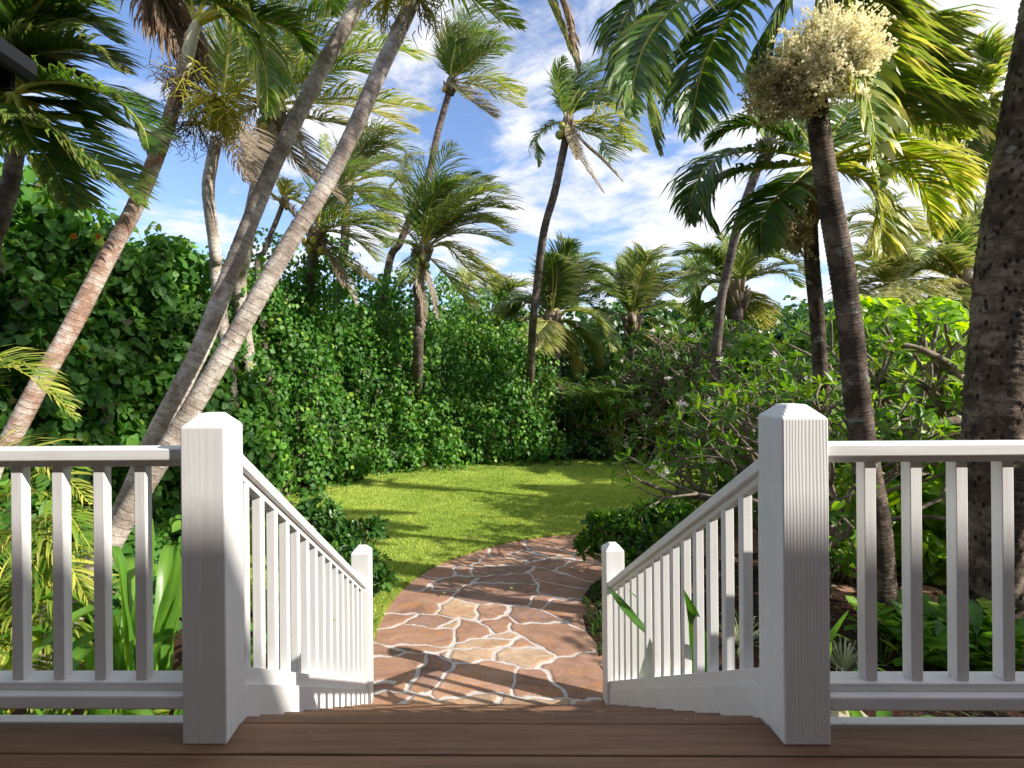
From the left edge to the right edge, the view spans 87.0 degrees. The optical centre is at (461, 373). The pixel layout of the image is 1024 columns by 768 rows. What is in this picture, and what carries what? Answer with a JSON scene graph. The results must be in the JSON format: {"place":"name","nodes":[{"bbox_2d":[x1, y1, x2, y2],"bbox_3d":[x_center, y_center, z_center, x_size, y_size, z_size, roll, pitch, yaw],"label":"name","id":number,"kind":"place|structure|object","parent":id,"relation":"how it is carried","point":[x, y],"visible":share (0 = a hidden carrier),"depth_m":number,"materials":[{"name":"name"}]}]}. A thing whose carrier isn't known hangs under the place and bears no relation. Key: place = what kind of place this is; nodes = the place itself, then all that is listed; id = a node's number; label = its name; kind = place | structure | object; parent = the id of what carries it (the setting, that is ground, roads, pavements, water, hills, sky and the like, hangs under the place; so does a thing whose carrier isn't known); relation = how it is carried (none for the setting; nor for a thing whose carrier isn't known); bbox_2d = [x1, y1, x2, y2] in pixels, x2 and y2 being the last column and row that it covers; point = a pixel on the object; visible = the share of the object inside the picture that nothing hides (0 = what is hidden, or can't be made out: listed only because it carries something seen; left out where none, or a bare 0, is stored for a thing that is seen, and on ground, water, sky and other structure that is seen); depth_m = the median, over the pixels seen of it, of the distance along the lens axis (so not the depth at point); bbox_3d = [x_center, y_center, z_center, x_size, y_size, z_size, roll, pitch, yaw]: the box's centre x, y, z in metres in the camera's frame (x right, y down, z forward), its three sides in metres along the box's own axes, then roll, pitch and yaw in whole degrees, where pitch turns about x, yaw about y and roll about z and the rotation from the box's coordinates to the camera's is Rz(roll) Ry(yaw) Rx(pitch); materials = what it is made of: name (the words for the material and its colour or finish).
{"place":"outdoors","nodes":[
{"label":"outdoors","id":0,"kind":"place"},
{"bbox_2d":[0,36,36,91],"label":"house","id":1,"kind":"structure","parent":0,"point":[14,61],"depth_m":2.96,"materials":[{"name":"paint"}]},
{"bbox_2d":[0,435,844,714],"bbox_3d":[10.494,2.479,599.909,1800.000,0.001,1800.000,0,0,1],"label":"ground","id":2,"kind":"structure","parent":0,"point":[177,656],"depth_m":5.19,"materials":[{"name":"soil"}]},
{"bbox_2d":[0,478,92,628],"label":"leafy shrub","id":3,"kind":"object","parent":2,"relation":"on","point":[36,504],"visible":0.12,"depth_m":5.49,"materials":[{"name":"green plant"}]},
{"bbox_2d":[0,162,122,543],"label":"hibiscus shrub","id":4,"kind":"object","parent":2,"relation":"on","point":[25,310],"visible":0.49,"depth_m":7.45,"materials":[{"name":"green plant"}]},
{"bbox_2d":[0,344,170,714],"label":"areca palm","id":5,"kind":"object","parent":2,"relation":"on","point":[42,566],"visible":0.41,"depth_m":3.36,"materials":[{"name":"green plant"}]},
{"bbox_2d":[22,709,159,714],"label":"spider lily","id":6,"kind":"object","parent":2,"relation":"on","point":[139,712],"visible":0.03,"depth_m":2.76,"materials":[{"name":"green plant"}]},
{"bbox_2d":[0,0,187,264],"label":"palm tree","id":7,"kind":"object","parent":2,"relation":"on","point":[41,37],"visible":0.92,"depth_m":5.09,"materials":[{"name":"green plant"}]},
{"bbox_2d":[46,515,181,647],"bbox_3d":[-3.259,2.252,6.172,1.618,1.135,2.319,-1,0,34],"label":"leafy shrub","id":8,"kind":"object","parent":2,"relation":"on","point":[162,538],"visible":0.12,"depth_m":6.00,"materials":[{"name":"green plant"}]},
{"bbox_2d":[0,550,252,714],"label":"spider lily","id":9,"kind":"object","parent":2,"relation":"on","point":[86,652],"visible":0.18,"depth_m":3.12,"materials":[{"name":"green plant"}]},
{"bbox_2d":[15,164,250,535],"bbox_3d":[-5.721,-0.101,9.233,3.824,6.247,3.283,0,0,22],"label":"hibiscus shrub","id":10,"kind":"object","parent":2,"relation":"on","point":[139,349],"visible":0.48,"depth_m":8.77,"materials":[{"name":"green plant"}]},
{"bbox_2d":[0,0,330,478],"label":"palm tree","id":11,"kind":"object","parent":2,"relation":"on","point":[178,24],"visible":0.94,"depth_m":5.02,"materials":[{"name":"green plant"}]},
{"bbox_2d":[0,519,336,714],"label":"spider lily","id":12,"kind":"object","parent":2,"relation":"on","point":[168,603],"visible":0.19,"depth_m":3.42,"materials":[{"name":"green plant"}]},
{"bbox_2d":[0,0,421,670],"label":"palm tree","id":13,"kind":"object","parent":2,"relation":"on","point":[196,356],"visible":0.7,"depth_m":5.40,"materials":[{"name":"plant"}]},
{"bbox_2d":[152,5,300,506],"bbox_3d":[-3.946,-2.054,9.130,2.409,9.303,2.230,-1,0,36],"label":"coconut palm","id":14,"kind":"object","parent":2,"relation":"on","point":[234,70],"visible":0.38,"depth_m":8.91,"materials":[{"name":"green plant"}]},
{"bbox_2d":[154,234,360,508],"bbox_3d":[-4.666,0.124,11.936,3.746,5.771,4.236,0,0,27],"label":"hibiscus shrub","id":15,"kind":"object","parent":2,"relation":"on","point":[291,456],"visible":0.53,"depth_m":11.92,"materials":[{"name":"green plant"}]},
{"bbox_2d":[254,174,309,495],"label":"coconut palm","id":16,"kind":"object","parent":2,"relation":"on","point":[286,189],"visible":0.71,"depth_m":12.00,"materials":[{"name":"plant"}]},
{"bbox_2d":[32,0,581,669],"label":"palm tree","id":17,"kind":"object","parent":2,"relation":"on","point":[236,332],"visible":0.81,"depth_m":4.89,"materials":[{"name":"plant"}]},
{"bbox_2d":[247,227,380,402],"bbox_3d":[-4.188,-0.506,13.624,4.146,6.185,2.421,0,0,1],"label":"hibiscus shrub","id":18,"kind":"object","parent":2,"relation":"on","point":[300,273],"visible":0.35,"depth_m":13.44,"materials":[{"name":"green plant"}]},
{"bbox_2d":[204,0,439,463],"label":"coconut palm","id":19,"kind":"object","parent":2,"relation":"on","point":[273,126],"visible":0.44,"depth_m":9.80,"materials":[{"name":"green plant"}]},
{"bbox_2d":[269,153,409,449],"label":"coconut palm","id":20,"kind":"object","parent":2,"relation":"on","point":[316,242],"visible":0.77,"depth_m":12.36,"materials":[{"name":"green plant"}]},
{"bbox_2d":[289,266,436,341],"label":"hibiscus shrub","id":21,"kind":"object","parent":2,"relation":"on","point":[377,299],"visible":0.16,"depth_m":15.70,"materials":[{"name":"green plant"}]},
{"bbox_2d":[313,115,427,371],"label":"coconut palm","id":22,"kind":"object","parent":2,"relation":"on","point":[369,141],"visible":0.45,"depth_m":14.99,"materials":[{"name":"green plant"}]},
{"bbox_2d":[285,295,460,480],"bbox_3d":[-2.569,0.422,14.624,5.040,5.169,3.886,-1,0,-34],"label":"hibiscus shrub","id":23,"kind":"object","parent":2,"relation":"on","point":[384,413],"visible":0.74,"depth_m":14.12,"materials":[{"name":"green plant"}]},
{"bbox_2d":[349,266,462,337],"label":"hibiscus shrub","id":24,"kind":"object","parent":2,"relation":"on","point":[443,313],"visible":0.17,"depth_m":17.60,"materials":[{"name":"green plant"}]},
{"bbox_2d":[369,139,531,426],"bbox_3d":[-0.325,-1.519,14.536,4.406,8.388,4.447,0,0,1],"label":"coconut palm","id":25,"kind":"object","parent":2,"relation":"on","point":[436,217],"visible":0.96,"depth_m":13.76,"materials":[{"name":"green plant"}]},
{"bbox_2d":[378,4,529,336],"bbox_3d":[-0.290,-4.538,16.676,5.065,14.204,3.311,0,0,24],"label":"coconut palm","id":26,"kind":"object","parent":2,"relation":"on","point":[461,49],"visible":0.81,"depth_m":15.85,"materials":[{"name":"green plant"}]},
{"bbox_2d":[441,252,484,303],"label":"coconut palm","id":27,"kind":"object","parent":2,"relation":"on","point":[466,274],"visible":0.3,"depth_m":30.11,"materials":[{"name":"green plant"}]},
{"bbox_2d":[406,311,569,469],"bbox_3d":[0.501,0.486,16.021,4.666,4.738,3.843,0,0,-10],"label":"hibiscus shrub","id":28,"kind":"object","parent":2,"relation":"on","point":[479,384],"visible":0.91,"depth_m":15.33,"materials":[{"name":"green plant"}]},
{"bbox_2d":[441,288,549,387],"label":"hibiscus shrub","id":29,"kind":"object","parent":2,"relation":"on","point":[466,311],"visible":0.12,"depth_m":18.75,"materials":[{"name":"green plant"}]},
{"bbox_2d":[467,270,532,332],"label":"coconut palm","id":30,"kind":"object","parent":2,"relation":"on","point":[511,285],"visible":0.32,"depth_m":22.56,"materials":[{"name":"green plant"}]},
{"bbox_2d":[245,683,760,717],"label":"staircase","id":31,"kind":"structure","parent":2,"relation":"on","point":[733,701],"depth_m":2.49,"materials":[{"name":"white paint"}]},
{"bbox_2d":[243,455,366,688],"bbox_3d":[-0.786,1.327,2.971,0.090,2.141,2.244,0,0,1],"label":"railing","id":32,"kind":"object","parent":31,"relation":"on","point":[322,583],"visible":0.75,"depth_m":2.56,"materials":[{"name":"white paint"}]},
{"bbox_2d":[608,459,759,688],"bbox_3d":[1.133,1.310,2.938,0.090,2.141,2.244,0,0,1],"label":"railing","id":33,"kind":"object","parent":31,"relation":"on","point":[641,659],"visible":0.76,"depth_m":2.54,"materials":[{"name":"white paint"}]},
{"bbox_2d":[0,715,1023,767],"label":"deck","id":34,"kind":"structure","parent":2,"relation":"on","point":[91,741],"depth_m":1.70,"materials":[{"name":"brown wood"}]},
{"bbox_2d":[180,412,244,743],"bbox_3d":[-0.818,0.652,1.776,0.142,1.050,0.142,0,0,1],"label":"newel post","id":35,"kind":"object","parent":34,"relation":"on","point":[212,554],"visible":1,"depth_m":1.71,"materials":[{"name":"white paint"}]},
{"bbox_2d":[0,445,182,708],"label":"railing","id":36,"kind":"object","parent":35,"relation":"attached to","point":[64,685],"visible":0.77,"depth_m":1.76,"materials":[{"name":"white paint"}]},
{"bbox_2d":[758,403,830,744],"bbox_3d":[1.080,0.629,1.748,0.144,1.064,0.144,0,0,1],"label":"newel post","id":37,"kind":"object","parent":34,"relation":"on","point":[794,573],"visible":1,"depth_m":1.68,"materials":[{"name":"white paint"}]},
{"bbox_2d":[828,440,1023,710],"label":"railing","id":38,"kind":"object","parent":37,"relation":"attached to","point":[958,685],"visible":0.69,"depth_m":1.72,"materials":[{"name":"white paint"}]},
{"bbox_2d":[482,230,629,454],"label":"coconut palm","id":39,"kind":"object","parent":2,"relation":"on","point":[566,277],"visible":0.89,"depth_m":16.76,"materials":[{"name":"green plant"}]},
{"bbox_2d":[495,369,668,456],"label":"areca palm","id":40,"kind":"object","parent":2,"relation":"on","point":[576,399],"visible":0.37,"depth_m":16.02,"materials":[{"name":"green plant"}]},
{"bbox_2d":[525,54,650,414],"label":"coconut palm","id":41,"kind":"object","parent":2,"relation":"on","point":[566,92],"visible":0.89,"depth_m":12.95,"materials":[{"name":"green plant"}]},
{"bbox_2d":[574,241,698,445],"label":"coconut palm","id":42,"kind":"object","parent":2,"relation":"on","point":[640,284],"visible":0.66,"depth_m":18.52,"materials":[{"name":"green plant"}]},
{"bbox_2d":[370,295,909,437],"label":"distant trees","id":43,"kind":"object","parent":2,"relation":"on","point":[667,316],"visible":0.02,"depth_m":21.20,"materials":[{"name":"green plant"}]},
{"bbox_2d":[564,355,746,450],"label":"areca palm","id":44,"kind":"object","parent":2,"relation":"on","point":[660,433],"visible":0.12,"depth_m":16.40,"materials":[{"name":"green plant"}]},
{"bbox_2d":[525,318,809,452],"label":"undergrowth","id":45,"kind":"object","parent":2,"relation":"on","point":[591,373],"visible":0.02,"depth_m":17.97,"materials":[{"name":"green plant"}]},
{"bbox_2d":[665,249,720,297],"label":"coconut palm","id":46,"kind":"object","parent":2,"relation":"on","point":[693,261],"visible":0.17,"depth_m":23.45,"materials":[{"name":"green plant"}]},
{"bbox_2d":[641,375,745,450],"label":"areca palm","id":47,"kind":"object","parent":2,"relation":"on","point":[724,376],"visible":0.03,"depth_m":16.71,"materials":[{"name":"green plant"}]},
{"bbox_2d":[670,231,822,458],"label":"coconut palm","id":48,"kind":"object","parent":2,"relation":"on","point":[742,303],"visible":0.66,"depth_m":15.76,"materials":[{"name":"green plant"}]},
{"bbox_2d":[659,381,837,444],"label":"areca palm","id":49,"kind":"object","parent":2,"relation":"on","point":[664,413],"visible":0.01,"depth_m":15.10,"materials":[{"name":"green plant"}]},
{"bbox_2d":[830,710,867,716],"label":"paving slab","id":50,"kind":"structure","parent":2,"relation":"on","point":[836,714],"depth_m":3.92,"materials":[{"name":"beige stone"}]},
{"bbox_2d":[770,342,957,437],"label":"plumeria tree","id":51,"kind":"object","parent":2,"relation":"on","point":[953,412],"depth_m":10.16,"materials":[{"name":"green plant"}]},
{"bbox_2d":[824,231,949,311],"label":"coconut palm","id":52,"kind":"object","parent":2,"relation":"on","point":[881,269],"visible":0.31,"depth_m":13.35,"materials":[{"name":"green plant"}]},
{"bbox_2d":[846,187,933,246],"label":"coconut palm","id":53,"kind":"object","parent":2,"relation":"on","point":[919,227],"visible":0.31,"depth_m":14.70,"materials":[{"name":"green plant"}]},
{"bbox_2d":[825,295,968,431],"bbox_3d":[7.692,0.530,8.976,2.484,3.901,2.043,0,0,1],"label":"lime shrub","id":54,"kind":"object","parent":2,"relation":"on","point":[944,303],"visible":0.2,"depth_m":9.04,"materials":[{"name":"green plant"}]},
{"bbox_2d":[866,192,985,321],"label":"coconut palm","id":55,"kind":"object","parent":2,"relation":"on","point":[954,253],"visible":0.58,"depth_m":10.98,"materials":[{"name":"green plant"}]},
{"bbox_2d":[927,20,1014,187],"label":"palm tree","id":56,"kind":"object","parent":2,"relation":"on","point":[998,51],"visible":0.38,"depth_m":7.94,"materials":[{"name":"green plant"}]},
{"bbox_2d":[169,456,726,641],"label":"lawn","id":57,"kind":"structure","parent":0,"point":[447,540],"depth_m":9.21,"materials":[{"name":"green plant"}]},
{"bbox_2d":[278,490,399,596],"bbox_3d":[-1.292,1.912,5.455,1.874,1.308,0.942,-1,0,34],"label":"gardenia shrub","id":58,"kind":"object","parent":57,"relation":"on","point":[336,530],"visible":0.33,"depth_m":5.42,"materials":[{"name":"green plant"}]},
{"bbox_2d":[319,448,369,481],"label":"hibiscus bush","id":59,"kind":"object","parent":57,"relation":"on","point":[335,468],"visible":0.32,"depth_m":12.62,"materials":[{"name":"green plant"}]},
{"bbox_2d":[415,444,437,466],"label":"hibiscus bush","id":60,"kind":"object","parent":57,"relation":"on","point":[429,459],"visible":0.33,"depth_m":14.61,"materials":[{"name":"green plant"}]},
{"bbox_2d":[482,437,509,463],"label":"hibiscus bush","id":61,"kind":"object","parent":57,"relation":"on","point":[490,454],"visible":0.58,"depth_m":15.03,"materials":[{"name":"green plant"}]},
{"bbox_2d":[531,445,550,462],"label":"hibiscus bush","id":62,"kind":"object","parent":57,"relation":"on","point":[536,459],"visible":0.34,"depth_m":15.16,"materials":[{"name":"green plant"}]},
{"bbox_2d":[548,384,620,461],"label":"dark shrub","id":63,"kind":"object","parent":57,"relation":"on","point":[581,451],"visible":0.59,"depth_m":15.84,"materials":[{"name":"green plant"}]},
{"bbox_2d":[538,379,686,458],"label":"areca palm","id":64,"kind":"object","parent":57,"relation":"on","point":[598,390],"visible":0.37,"depth_m":15.61,"materials":[{"name":"green plant"}]},
{"bbox_2d":[609,441,733,465],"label":"dark shrub","id":65,"kind":"object","parent":57,"relation":"on","point":[664,462],"visible":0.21,"depth_m":14.80,"materials":[{"name":"green plant"}]},
{"bbox_2d":[582,315,801,469],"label":"plumeria tree","id":66,"kind":"object","parent":57,"relation":"on","point":[666,364],"visible":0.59,"depth_m":14.60,"materials":[{"name":"green plant"}]},
{"bbox_2d":[674,328,838,528],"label":"tree","id":67,"kind":"object","parent":57,"relation":"on","point":[739,349],"visible":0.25,"depth_m":11.85,"materials":[{"name":"green plant"}]},
{"bbox_2d":[701,96,857,476],"bbox_3d":[7.205,-2.045,11.856,2.976,9.084,2.385,0,0,1],"label":"coconut palm","id":68,"kind":"object","parent":57,"relation":"on","point":[718,325],"visible":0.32,"depth_m":12.31,"materials":[{"name":"plant"}]},
{"bbox_2d":[0,0,1020,332],"label":"sky","id":69,"kind":"structure","parent":0,"point":[633,209],"materials":[{"name":"blue"}]},
{"bbox_2d":[371,520,940,704],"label":"path","id":70,"kind":"structure","parent":0,"point":[496,639],"depth_m":5.27,"materials":[{"name":"brown stone"}]},
{"bbox_2d":[351,545,373,703],"bbox_3d":[-0.766,1.938,4.164,0.140,1.217,0.140,0,0,1],"label":"newel post","id":71,"kind":"object","parent":70,"relation":"on","point":[361,560],"visible":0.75,"depth_m":4.09,"materials":[{"name":"white paint"}]},
{"bbox_2d":[601,542,623,704],"bbox_3d":[1.171,1.914,4.130,0.140,1.232,0.140,0,0,1],"label":"newel post","id":72,"kind":"object","parent":70,"relation":"on","point":[612,560],"visible":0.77,"depth_m":4.06,"materials":[{"name":"white paint"}]},
{"bbox_2d":[582,549,1023,716],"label":"planting bed","id":73,"kind":"object","parent":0,"point":[839,614],"visible":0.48,"depth_m":5.43,"materials":[{"name":"soil"}]},
{"bbox_2d":[373,555,680,651],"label":"border grass","id":74,"kind":"structure","parent":73,"relation":"on","point":[589,615],"depth_m":5.63,"materials":[{"name":"green plant"}]},
{"bbox_2d":[169,461,1021,716],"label":"leaf litter","id":75,"kind":"object","parent":73,"relation":"on","point":[757,625],"visible":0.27,"depth_m":6.95,"materials":[{"name":"brown plant"}]},
{"bbox_2d":[572,497,705,569],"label":"gardenia shrub","id":76,"kind":"object","parent":73,"relation":"on","point":[638,537],"visible":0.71,"depth_m":6.16,"materials":[{"name":"green plant"}]},
{"bbox_2d":[608,586,738,674],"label":"spider lily","id":77,"kind":"object","parent":73,"relation":"on","point":[629,612],"visible":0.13,"depth_m":2.67,"materials":[{"name":"green plant"}]},
{"bbox_2d":[718,616,758,655],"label":"striped grass tuft","id":78,"kind":"object","parent":73,"relation":"in","point":[736,637],"visible":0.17,"depth_m":4.92,"materials":[{"name":"green plant"}]},
{"bbox_2d":[608,349,934,530],"bbox_3d":[4.878,1.032,8.770,4.829,2.932,3.384,0,0,14],"label":"plumeria tree","id":79,"kind":"object","parent":73,"relation":"on","point":[693,435],"visible":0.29,"depth_m":8.41,"materials":[{"name":"green plant"}]},
{"bbox_2d":[617,370,968,598],"bbox_3d":[3.845,1.229,5.945,3.934,2.555,3.100,0,0,1],"label":"plumeria tree","id":80,"kind":"object","parent":73,"relation":"on","point":[843,516],"visible":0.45,"depth_m":5.74,"materials":[{"name":"green plant"}]},
{"bbox_2d":[586,0,1004,662],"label":"palm tree","id":81,"kind":"object","parent":73,"relation":"on","point":[888,64],"visible":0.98,"depth_m":4.26,"materials":[{"name":"green plant"}]},
{"bbox_2d":[660,102,989,560],"bbox_3d":[4.258,-0.478,6.026,4.190,5.962,1.863,0,0,1],"label":"palm tree","id":82,"kind":"object","parent":73,"relation":"on","point":[789,215],"visible":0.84,"depth_m":5.76,"materials":[{"name":"green plant"}]},
{"bbox_2d":[736,297,967,557],"bbox_3d":[6.668,1.010,7.790,5.087,4.190,5.002,0,0,1],"label":"plumeria tree","id":83,"kind":"object","parent":73,"relation":"on","point":[941,390],"visible":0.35,"depth_m":6.88,"materials":[{"name":"green plant"}]},
{"bbox_2d":[830,610,884,670],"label":"spider lily","id":84,"kind":"object","parent":73,"relation":"on","point":[834,630],"visible":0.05,"depth_m":4.16,"materials":[{"name":"green plant"}]},
{"bbox_2d":[830,636,889,670],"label":"striped grass tuft","id":85,"kind":"object","parent":73,"relation":"on","point":[846,661],"visible":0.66,"depth_m":4.49,"materials":[{"name":"green plant"}]},
{"bbox_2d":[830,434,895,583],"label":"lime shrub","id":86,"kind":"object","parent":73,"relation":"on","point":[843,547],"visible":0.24,"depth_m":6.30,"materials":[{"name":"green plant"}]},
{"bbox_2d":[848,711,934,716],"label":"spider lily","id":87,"kind":"object","parent":73,"relation":"on","point":[878,714],"visible":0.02,"depth_m":3.59,"materials":[{"name":"green plant"}]},
{"bbox_2d":[844,594,939,666],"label":"broad leaf plant","id":88,"kind":"object","parent":73,"relation":"on","point":[895,623],"visible":0.58,"depth_m":4.60,"materials":[{"name":"green plant"}]},
{"bbox_2d":[845,608,977,668],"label":"broad leaf plant","id":89,"kind":"object","parent":73,"relation":"on","point":[932,645],"visible":0.41,"depth_m":4.34,"materials":[{"name":"green plant"}]},
{"bbox_2d":[882,462,946,585],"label":"lime shrub","id":90,"kind":"object","parent":73,"relation":"on","point":[934,568],"visible":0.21,"depth_m":6.54,"materials":[{"name":"green plant"}]},
{"bbox_2d":[897,590,946,625],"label":"broad leaf plant","id":91,"kind":"object","parent":73,"relation":"on","point":[926,598],"visible":0.04,"depth_m":4.97,"materials":[{"name":"green plant"}]},
{"bbox_2d":[899,594,991,662],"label":"broad leaf plant","id":92,"kind":"object","parent":73,"relation":"on","point":[928,609],"visible":0.08,"depth_m":4.64,"materials":[{"name":"green plant"}]},
{"bbox_2d":[928,601,1023,670],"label":"broad leaf plant","id":93,"kind":"object","parent":73,"relation":"on","point":[976,616],"visible":0.33,"depth_m":4.38,"materials":[{"name":"green plant"}]},
{"bbox_2d":[960,0,1023,647],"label":"coconut palm","id":94,"kind":"object","parent":73,"relation":"on","point":[992,407],"visible":0.71,"depth_m":4.53,"materials":[{"name":"brown plant"}]},
{"bbox_2d":[975,597,1023,670],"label":"broad leaf plant","id":95,"kind":"object","parent":73,"relation":"on","point":[983,602],"visible":0.12,"depth_m":4.42,"materials":[{"name":"green plant"}]}
]}

